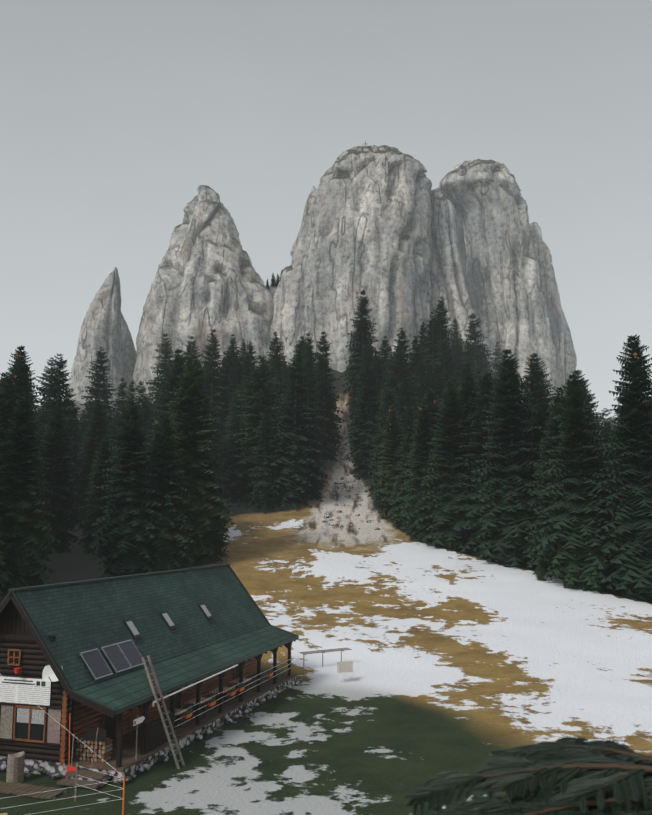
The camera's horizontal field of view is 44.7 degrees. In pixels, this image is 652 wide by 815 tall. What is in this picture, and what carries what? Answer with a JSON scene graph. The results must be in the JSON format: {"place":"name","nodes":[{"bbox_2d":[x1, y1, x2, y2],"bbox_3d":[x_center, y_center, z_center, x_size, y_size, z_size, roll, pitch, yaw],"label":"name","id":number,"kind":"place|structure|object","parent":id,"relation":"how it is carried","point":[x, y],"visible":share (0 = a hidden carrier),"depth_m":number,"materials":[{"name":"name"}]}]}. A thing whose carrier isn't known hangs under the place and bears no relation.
{"place":"outdoors","nodes":[
{"label":"outdoors","id":0,"kind":"place"},
{"bbox_2d":[299,648,351,668],"bbox_3d":[-0.025,16.358,51.646,3.429,1.082,0.730,3,-9,-22],"label":"fence","id":1,"kind":"object","parent":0,"point":[327,650],"visible":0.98,"depth_m":51.59,"materials":[{"name":"grey wood"}]},
{"bbox_2d":[0,363,651,814],"bbox_3d":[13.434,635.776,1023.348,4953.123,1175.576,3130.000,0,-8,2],"label":"ground","id":2,"kind":"structure","parent":0,"point":[466,663],"depth_m":49.15,"materials":[{"name":"white snow"}]},
{"bbox_2d":[6,751,24,782],"bbox_3d":[-11.331,13.164,28.858,0.609,1.099,0.594,0,-8,2],"label":"tree stump","id":3,"kind":"object","parent":2,"relation":"on","point":[15,767],"visible":0.9,"depth_m":28.66,"materials":[{"name":"grey wood"}]},
{"bbox_2d":[0,345,42,440],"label":"spruce","id":4,"kind":"object","parent":2,"relation":"on","point":[20,378],"visible":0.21,"depth_m":114.10,"materials":[{"name":"green plant"}]},
{"bbox_2d":[0,378,44,531],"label":"spruce","id":5,"kind":"object","parent":2,"relation":"on","point":[5,409],"visible":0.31,"depth_m":90.96,"materials":[{"name":"green plant"}]},
{"bbox_2d":[0,391,61,595],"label":"spruce","id":6,"kind":"object","parent":2,"relation":"on","point":[21,525],"visible":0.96,"depth_m":76.81,"materials":[{"name":"green plant"}]},
{"bbox_2d":[0,781,67,799],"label":"boardwalk","id":7,"kind":"structure","parent":2,"relation":"on","point":[14,788],"depth_m":27.59,"materials":[{"name":"brown wood"}]},
{"bbox_2d":[27,450,53,559],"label":"spruce","id":8,"kind":"object","parent":2,"relation":"on","point":[44,497],"visible":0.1,"depth_m":97.00,"materials":[{"name":"green plant"}]},
{"bbox_2d":[32,357,81,482],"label":"spruce","id":9,"kind":"object","parent":2,"relation":"on","point":[41,419],"visible":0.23,"depth_m":137.73,"materials":[{"name":"green plant"}]},
{"bbox_2d":[36,406,81,553],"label":"spruce","id":10,"kind":"object","parent":2,"relation":"on","point":[64,519],"visible":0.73,"depth_m":101.10,"materials":[{"name":"green plant"}]},
{"bbox_2d":[34,354,83,511],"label":"spruce","id":11,"kind":"object","parent":2,"relation":"on","point":[58,391],"visible":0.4,"depth_m":132.09,"materials":[{"name":"green plant"}]},
{"bbox_2d":[0,674,124,814],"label":"yard fence","id":12,"kind":"object","parent":2,"relation":"on","point":[76,786],"visible":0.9,"depth_m":25.48,"materials":[{"name":"white wood"}]},
{"bbox_2d":[44,407,84,526],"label":"spruce","id":13,"kind":"object","parent":2,"relation":"on","point":[73,466],"visible":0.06,"depth_m":122.22,"materials":[{"name":"green plant"}]},
{"bbox_2d":[79,398,93,462],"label":"spruce","id":14,"kind":"object","parent":2,"relation":"on","point":[85,415],"visible":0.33,"depth_m":163.60,"materials":[{"name":"green plant"}]},
{"bbox_2d":[73,399,109,521],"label":"spruce","id":15,"kind":"object","parent":2,"relation":"on","point":[97,432],"visible":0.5,"depth_m":127.69,"materials":[{"name":"green plant"}]},
{"bbox_2d":[75,434,116,555],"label":"spruce","id":16,"kind":"object","parent":2,"relation":"on","point":[94,512],"visible":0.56,"depth_m":100.39,"materials":[{"name":"green plant"}]},
{"bbox_2d":[66,267,128,419],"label":"rock spire","id":17,"kind":"structure","parent":2,"relation":"on","point":[101,325],"depth_m":204.23,"materials":[{"name":"stone"}]},
{"bbox_2d":[77,346,118,430],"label":"spruce","id":18,"kind":"object","parent":2,"relation":"on","point":[97,392],"visible":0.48,"depth_m":177.85,"materials":[{"name":"green plant"}]},
{"bbox_2d":[97,420,127,494],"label":"spruce","id":19,"kind":"object","parent":2,"relation":"on","point":[115,431],"visible":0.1,"depth_m":111.99,"materials":[{"name":"green plant"}]},
{"bbox_2d":[109,377,130,421],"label":"spruce","id":20,"kind":"object","parent":2,"relation":"on","point":[119,402],"visible":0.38,"depth_m":184.23,"materials":[{"name":"green plant"}]},
{"bbox_2d":[87,401,164,576],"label":"spruce","id":21,"kind":"object","parent":2,"relation":"on","point":[122,538],"visible":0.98,"depth_m":86.72,"materials":[{"name":"green plant"}]},
{"bbox_2d":[121,312,135,401],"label":"rock spire","id":22,"kind":"structure","parent":2,"relation":"on","point":[128,351],"depth_m":219.18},
{"bbox_2d":[123,380,139,407],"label":"spruce","id":23,"kind":"object","parent":2,"relation":"on","point":[132,389],"visible":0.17,"depth_m":167.04,"materials":[{"name":"green plant"}]},
{"bbox_2d":[132,381,152,424],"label":"spruce","id":24,"kind":"object","parent":2,"relation":"on","point":[140,391],"visible":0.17,"depth_m":160.75,"materials":[{"name":"green plant"}]},
{"bbox_2d":[133,397,152,445],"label":"spruce","id":25,"kind":"object","parent":2,"relation":"on","point":[145,414],"visible":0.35,"depth_m":153.99,"materials":[{"name":"green plant"}]},
{"bbox_2d":[0,558,299,788],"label":"hut","id":26,"kind":"object","parent":2,"relation":"on","point":[73,653],"visible":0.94,"depth_m":32.88,"materials":[{"name":"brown wood"}]},
{"bbox_2d":[146,416,164,506],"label":"spruce","id":27,"kind":"object","parent":2,"relation":"on","point":[157,426],"visible":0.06,"depth_m":104.88,"materials":[{"name":"green plant"}]},
{"bbox_2d":[150,380,166,429],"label":"spruce","id":28,"kind":"object","parent":2,"relation":"on","point":[155,414],"visible":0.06,"depth_m":159.83,"materials":[{"name":"green plant"}]},
{"bbox_2d":[145,333,174,414],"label":"spruce","id":29,"kind":"object","parent":2,"relation":"on","point":[167,354],"visible":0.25,"depth_m":184.97,"materials":[{"name":"green plant"}]},
{"bbox_2d":[142,655,184,768],"bbox_3d":[-6.390,11.925,31.097,1.894,4.116,0.474,-3,-9,20],"label":"ladder","id":30,"kind":"object","parent":2,"relation":"on","point":[165,712],"visible":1,"depth_m":31.06,"materials":[{"name":"grey wood"}]},
{"bbox_2d":[143,349,187,450],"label":"spruce","id":31,"kind":"object","parent":2,"relation":"on","point":[177,363],"visible":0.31,"depth_m":126.04,"materials":[{"name":"green plant"}]},
{"bbox_2d":[142,412,194,572],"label":"spruce","id":32,"kind":"object","parent":2,"relation":"on","point":[170,554],"visible":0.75,"depth_m":89.49,"materials":[{"name":"green plant"}]},
{"bbox_2d":[179,336,212,405],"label":"spruce","id":33,"kind":"object","parent":2,"relation":"on","point":[191,356],"visible":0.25,"depth_m":183.97,"materials":[{"name":"green plant"}]},
{"bbox_2d":[159,360,234,566],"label":"spruce","id":34,"kind":"object","parent":2,"relation":"on","point":[190,417],"visible":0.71,"depth_m":95.98,"materials":[{"name":"green plant"}]},
{"bbox_2d":[167,361,231,547],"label":"spruce","id":35,"kind":"object","parent":2,"relation":"on","point":[195,363],"visible":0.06,"depth_m":99.83,"materials":[{"name":"green plant"}]},
{"bbox_2d":[132,185,273,406],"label":"crag","id":36,"kind":"structure","parent":2,"relation":"on","point":[206,280],"depth_m":209.97,"materials":[{"name":"stone"}]},
{"bbox_2d":[188,457,229,564],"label":"spruce","id":37,"kind":"object","parent":2,"relation":"on","point":[210,541],"visible":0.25,"depth_m":94.78,"materials":[{"name":"green plant"}]},
{"bbox_2d":[198,329,230,441],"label":"spruce","id":38,"kind":"object","parent":2,"relation":"on","point":[212,381],"visible":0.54,"depth_m":174.31,"materials":[{"name":"green plant"}]},
{"bbox_2d":[208,407,233,507],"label":"spruce","id":39,"kind":"object","parent":2,"relation":"on","point":[217,452],"visible":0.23,"depth_m":135.77,"materials":[{"name":"green plant"}]},
{"bbox_2d":[217,349,238,434],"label":"spruce","id":40,"kind":"object","parent":2,"relation":"on","point":[226,381],"visible":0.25,"depth_m":179.50,"materials":[{"name":"green plant"}]},
{"bbox_2d":[222,334,242,374],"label":"spruce","id":41,"kind":"object","parent":2,"relation":"on","point":[231,347],"visible":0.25,"depth_m":188.64,"materials":[{"name":"green plant"}]},
{"bbox_2d":[220,391,245,453],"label":"spruce","id":42,"kind":"object","parent":2,"relation":"on","point":[234,402],"visible":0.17,"depth_m":151.91,"materials":[{"name":"green plant"}]},
{"bbox_2d":[221,349,246,435],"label":"spruce","id":43,"kind":"object","parent":2,"relation":"on","point":[236,370],"visible":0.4,"depth_m":175.02,"materials":[{"name":"green plant"}]},
{"bbox_2d":[222,375,254,450],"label":"spruce","id":44,"kind":"object","parent":2,"relation":"on","point":[242,388],"visible":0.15,"depth_m":154.06,"materials":[{"name":"green plant"}]},
{"bbox_2d":[225,422,252,502],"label":"spruce","id":45,"kind":"object","parent":2,"relation":"on","point":[243,492],"visible":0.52,"depth_m":137.98,"materials":[{"name":"green plant"}]},
{"bbox_2d":[240,341,262,404],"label":"spruce","id":46,"kind":"object","parent":2,"relation":"on","point":[249,359],"visible":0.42,"depth_m":179.83,"materials":[{"name":"green plant"}]},
{"bbox_2d":[225,355,291,507],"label":"spruce","id":47,"kind":"object","parent":2,"relation":"on","point":[257,409],"visible":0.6,"depth_m":138.32,"materials":[{"name":"green plant"}]},
{"bbox_2d":[248,408,282,513],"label":"spruce","id":48,"kind":"object","parent":2,"relation":"on","point":[262,495],"visible":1,"depth_m":130.85,"materials":[{"name":"green plant"}]},
{"bbox_2d":[261,332,286,406],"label":"spruce","id":49,"kind":"object","parent":2,"relation":"on","point":[276,362],"visible":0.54,"depth_m":184.89,"materials":[{"name":"green plant"}]},
{"bbox_2d":[272,376,285,429],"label":"spruce","id":50,"kind":"object","parent":2,"relation":"on","point":[279,385],"visible":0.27,"depth_m":157.04,"materials":[{"name":"green plant"}]},
{"bbox_2d":[262,344,323,510],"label":"spruce","id":51,"kind":"object","parent":2,"relation":"on","point":[293,459],"visible":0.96,"depth_m":133.32,"materials":[{"name":"green plant"}]},
{"bbox_2d":[300,343,316,405],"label":"spruce","id":52,"kind":"object","parent":2,"relation":"on","point":[309,349],"visible":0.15,"depth_m":172.81,"materials":[{"name":"green plant"}]},
{"bbox_2d":[295,405,327,501],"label":"spruce","id":53,"kind":"object","parent":2,"relation":"on","point":[314,490],"visible":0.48,"depth_m":137.11,"materials":[{"name":"green plant"}]},
{"bbox_2d":[300,357,331,468],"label":"spruce","id":54,"kind":"object","parent":2,"relation":"on","point":[320,417],"visible":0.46,"depth_m":157.51,"materials":[{"name":"green plant"}]},
{"bbox_2d":[309,331,344,449],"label":"spruce","id":55,"kind":"object","parent":2,"relation":"on","point":[323,370],"visible":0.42,"depth_m":168.20,"materials":[{"name":"green plant"}]},
{"bbox_2d":[315,376,341,462],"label":"spruce","id":56,"kind":"object","parent":2,"relation":"on","point":[329,424],"visible":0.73,"depth_m":159.95,"materials":[{"name":"green plant"}]},
{"bbox_2d":[337,661,354,681],"bbox_3d":[1.191,15.708,47.071,0.950,1.086,0.564,2,-8,-12],"label":"garden chair","id":57,"kind":"object","parent":2,"relation":"on","point":[343,668],"visible":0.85,"depth_m":47.25,"materials":[{"name":"white plastic"}]},
{"bbox_2d":[270,145,432,371],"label":"crag","id":58,"kind":"structure","parent":2,"relation":"on","point":[367,227],"depth_m":204.08,"materials":[{"name":"stone"}]},
{"bbox_2d":[300,186,315,231],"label":"rock formation","id":59,"kind":"object","parent":58,"relation":"on","point":[309,198],"visible":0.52,"depth_m":216.26,"materials":[{"name":"stone"}]},
{"bbox_2d":[347,380,360,435],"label":"spruce","id":60,"kind":"object","parent":2,"relation":"on","point":[355,393],"visible":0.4,"depth_m":172.70,"materials":[{"name":"green plant"}]},
{"bbox_2d":[341,289,382,405],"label":"spruce","id":61,"kind":"object","parent":2,"relation":"on","point":[363,333],"visible":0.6,"depth_m":184.90,"materials":[{"name":"green plant"}]},
{"bbox_2d":[342,362,383,479],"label":"spruce","id":62,"kind":"object","parent":2,"relation":"on","point":[367,451],"visible":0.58,"depth_m":150.62,"materials":[{"name":"green plant"}]},
{"bbox_2d":[348,367,382,481],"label":"spruce","id":63,"kind":"object","parent":2,"relation":"on","point":[374,392],"visible":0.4,"depth_m":151.19,"materials":[{"name":"green plant"}]},
{"bbox_2d":[353,340,377,396],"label":"spruce","id":64,"kind":"object","parent":2,"relation":"on","point":[366,356],"visible":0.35,"depth_m":177.06,"materials":[{"name":"green plant"}]},
{"bbox_2d":[367,399,387,491],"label":"spruce","id":65,"kind":"object","parent":2,"relation":"on","point":[377,443],"visible":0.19,"depth_m":142.84,"materials":[{"name":"green plant"}]},
{"bbox_2d":[375,336,393,390],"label":"spruce","id":66,"kind":"object","parent":2,"relation":"on","point":[385,351],"visible":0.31,"depth_m":179.43,"materials":[{"name":"green plant"}]},
{"bbox_2d":[364,388,405,507],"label":"spruce","id":67,"kind":"object","parent":2,"relation":"on","point":[387,404],"visible":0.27,"depth_m":131.42,"materials":[{"name":"green plant"}]},
{"bbox_2d":[377,351,395,411],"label":"spruce","id":68,"kind":"object","parent":2,"relation":"on","point":[386,369],"visible":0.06,"depth_m":165.22,"materials":[{"name":"green plant"}]},
{"bbox_2d":[373,404,405,524],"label":"spruce","id":69,"kind":"object","parent":2,"relation":"on","point":[390,447],"visible":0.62,"depth_m":123.87,"materials":[{"name":"green plant"}]},
{"bbox_2d":[379,344,420,412],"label":"spruce","id":70,"kind":"object","parent":2,"relation":"on","point":[400,371],"visible":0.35,"depth_m":158.75,"materials":[{"name":"green plant"}]},
{"bbox_2d":[388,419,416,531],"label":"spruce","id":71,"kind":"object","parent":2,"relation":"on","point":[397,510],"visible":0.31,"depth_m":118.31,"materials":[{"name":"green plant"}]},
{"bbox_2d":[394,377,417,448],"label":"spruce","id":72,"kind":"object","parent":2,"relation":"on","point":[401,400],"visible":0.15,"depth_m":140.94,"materials":[{"name":"green plant"}]},
{"bbox_2d":[390,327,422,401],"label":"spruce","id":73,"kind":"object","parent":2,"relation":"on","point":[399,341],"visible":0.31,"depth_m":169.27,"materials":[{"name":"green plant"}]},
{"bbox_2d":[396,401,418,460],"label":"spruce","id":74,"kind":"object","parent":2,"relation":"on","point":[409,416],"visible":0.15,"depth_m":130.36,"materials":[{"name":"green plant"}]},
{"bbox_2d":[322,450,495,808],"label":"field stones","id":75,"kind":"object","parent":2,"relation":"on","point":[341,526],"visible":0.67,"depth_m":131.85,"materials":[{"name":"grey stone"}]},
{"bbox_2d":[409,335,425,386],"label":"spruce","id":76,"kind":"object","parent":2,"relation":"on","point":[415,363],"visible":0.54,"depth_m":186.89,"materials":[{"name":"green plant"}]},
{"bbox_2d":[400,402,440,543],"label":"spruce","id":77,"kind":"object","parent":2,"relation":"on","point":[420,450],"visible":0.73,"depth_m":109.30,"materials":[{"name":"green plant"}]},
{"bbox_2d":[415,322,430,372],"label":"spruce","id":78,"kind":"object","parent":2,"relation":"on","point":[422,345],"visible":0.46,"depth_m":194.04,"materials":[{"name":"green plant"}]},
{"bbox_2d":[400,389,448,534],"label":"spruce","id":79,"kind":"object","parent":2,"relation":"on","point":[433,409],"visible":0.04,"depth_m":115.73,"materials":[{"name":"green plant"}]},
{"bbox_2d":[421,312,443,384],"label":"spruce","id":80,"kind":"object","parent":2,"relation":"on","point":[434,351],"visible":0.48,"depth_m":187.14,"materials":[{"name":"green plant"}]},
{"bbox_2d":[428,364,446,412],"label":"spruce","id":81,"kind":"object","parent":2,"relation":"on","point":[437,388],"visible":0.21,"depth_m":163.83,"materials":[{"name":"green plant"}]},
{"bbox_2d":[427,297,455,364],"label":"spruce","id":82,"kind":"object","parent":2,"relation":"on","point":[443,332],"visible":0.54,"depth_m":199.95,"materials":[{"name":"green plant"}]},
{"bbox_2d":[413,382,479,554],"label":"spruce","id":83,"kind":"object","parent":2,"relation":"on","point":[445,507],"visible":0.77,"depth_m":105.14,"materials":[{"name":"green plant"}]},
{"bbox_2d":[429,188,483,350],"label":"rock formation","id":84,"kind":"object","parent":2,"relation":"on","point":[447,280],"depth_m":217.32,"materials":[{"name":"stone"}]},
{"bbox_2d":[449,318,464,360],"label":"spruce","id":85,"kind":"object","parent":2,"relation":"on","point":[456,337],"visible":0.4,"depth_m":205.37,"materials":[{"name":"green plant"}]},
{"bbox_2d":[451,339,465,371],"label":"spruce","id":86,"kind":"object","parent":2,"relation":"on","point":[459,358],"visible":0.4,"depth_m":190.48,"materials":[{"name":"green plant"}]},
{"bbox_2d":[435,376,488,546],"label":"spruce","id":87,"kind":"object","parent":2,"relation":"on","point":[468,389],"visible":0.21,"depth_m":109.75,"materials":[{"name":"green plant"}]},
{"bbox_2d":[455,359,478,396],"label":"spruce","id":88,"kind":"object","parent":2,"relation":"on","point":[464,373],"visible":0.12,"depth_m":132.16,"materials":[{"name":"green plant"}]},
{"bbox_2d":[457,313,496,381],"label":"spruce","id":89,"kind":"object","parent":2,"relation":"on","point":[473,353],"visible":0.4,"depth_m":185.45,"materials":[{"name":"green plant"}]},
{"bbox_2d":[447,376,507,559],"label":"spruce","id":90,"kind":"object","parent":2,"relation":"on","point":[481,418],"visible":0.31,"depth_m":103.91,"materials":[{"name":"green plant"}]},
{"bbox_2d":[489,342,503,377],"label":"spruce","id":91,"kind":"object","parent":2,"relation":"on","point":[496,359],"visible":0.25,"depth_m":203.38,"materials":[{"name":"green plant"}]},
{"bbox_2d":[437,159,557,404],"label":"crag","id":92,"kind":"structure","parent":2,"relation":"on","point":[503,269],"depth_m":231.15,"materials":[{"name":"stone"}]},
{"bbox_2d":[456,214,473,309],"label":"crag cleft","id":93,"kind":"object","parent":92,"relation":"attached to","point":[460,232],"visible":0.04,"depth_m":255.77,"materials":[{"name":"stone"}]},
{"bbox_2d":[530,222,576,397],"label":"rock formation","id":94,"kind":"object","parent":92,"relation":"attached to","point":[566,356],"depth_m":243.31,"materials":[{"name":"stone"}]},
{"bbox_2d":[467,349,542,570],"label":"spruce","id":95,"kind":"object","parent":2,"relation":"on","point":[509,515],"visible":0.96,"depth_m":94.81,"materials":[{"name":"green plant"}]},
{"bbox_2d":[402,735,651,814],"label":"spruce boughs","id":96,"kind":"object","parent":2,"relation":"on","point":[522,776],"visible":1,"depth_m":4.55,"materials":[{"name":"green plant"}]},
{"bbox_2d":[519,353,555,424],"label":"spruce","id":97,"kind":"object","parent":2,"relation":"on","point":[536,385],"visible":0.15,"depth_m":125.17,"materials":[{"name":"green plant"}]},
{"bbox_2d":[526,403,550,567],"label":"spruce","id":98,"kind":"object","parent":2,"relation":"on","point":[538,436],"visible":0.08,"depth_m":97.62,"materials":[{"name":"green plant"}]},
{"bbox_2d":[535,546,546,580],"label":"young spruce","id":99,"kind":"object","parent":2,"relation":"on","point":[541,571],"visible":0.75,"depth_m":83.25,"materials":[{"name":"green plant"}]},
{"bbox_2d":[522,403,573,579],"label":"spruce","id":100,"kind":"object","parent":2,"relation":"on","point":[546,478],"visible":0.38,"depth_m":88.26,"materials":[{"name":"green plant"}]},
{"bbox_2d":[523,387,603,591],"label":"spruce","id":101,"kind":"object","parent":2,"relation":"on","point":[556,399],"visible":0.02,"depth_m":93.16,"materials":[{"name":"green plant"}]},
{"bbox_2d":[534,374,619,592],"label":"spruce","id":102,"kind":"object","parent":2,"relation":"on","point":[577,525],"visible":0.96,"depth_m":80.88,"materials":[{"name":"green plant"}]},
{"bbox_2d":[546,392,613,592],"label":"spruce","id":103,"kind":"object","parent":2,"relation":"on","point":[590,419],"visible":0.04,"depth_m":89.64,"materials":[{"name":"green plant"}]},
{"bbox_2d":[565,370,611,484],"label":"spruce","id":104,"kind":"object","parent":2,"relation":"on","point":[584,382],"visible":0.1,"depth_m":104.26,"materials":[{"name":"green plant"}]},
{"bbox_2d":[565,384,615,492],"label":"spruce","id":105,"kind":"object","parent":2,"relation":"on","point":[600,442],"depth_m":95.05,"materials":[{"name":"green plant"}]},
{"bbox_2d":[601,422,613,449],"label":"spruce","id":106,"kind":"object","parent":2,"relation":"on","point":[606,436],"visible":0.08,"depth_m":112.09,"materials":[{"name":"green plant"}]},
{"bbox_2d":[595,334,651,603],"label":"spruce","id":107,"kind":"object","parent":2,"relation":"on","point":[632,521],"visible":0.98,"depth_m":77.39,"materials":[{"name":"green plant"}]},
{"bbox_2d":[0,0,651,433],"label":"sky","id":108,"kind":"structure","parent":0,"point":[114,114],"materials":[{"name":"grey"}]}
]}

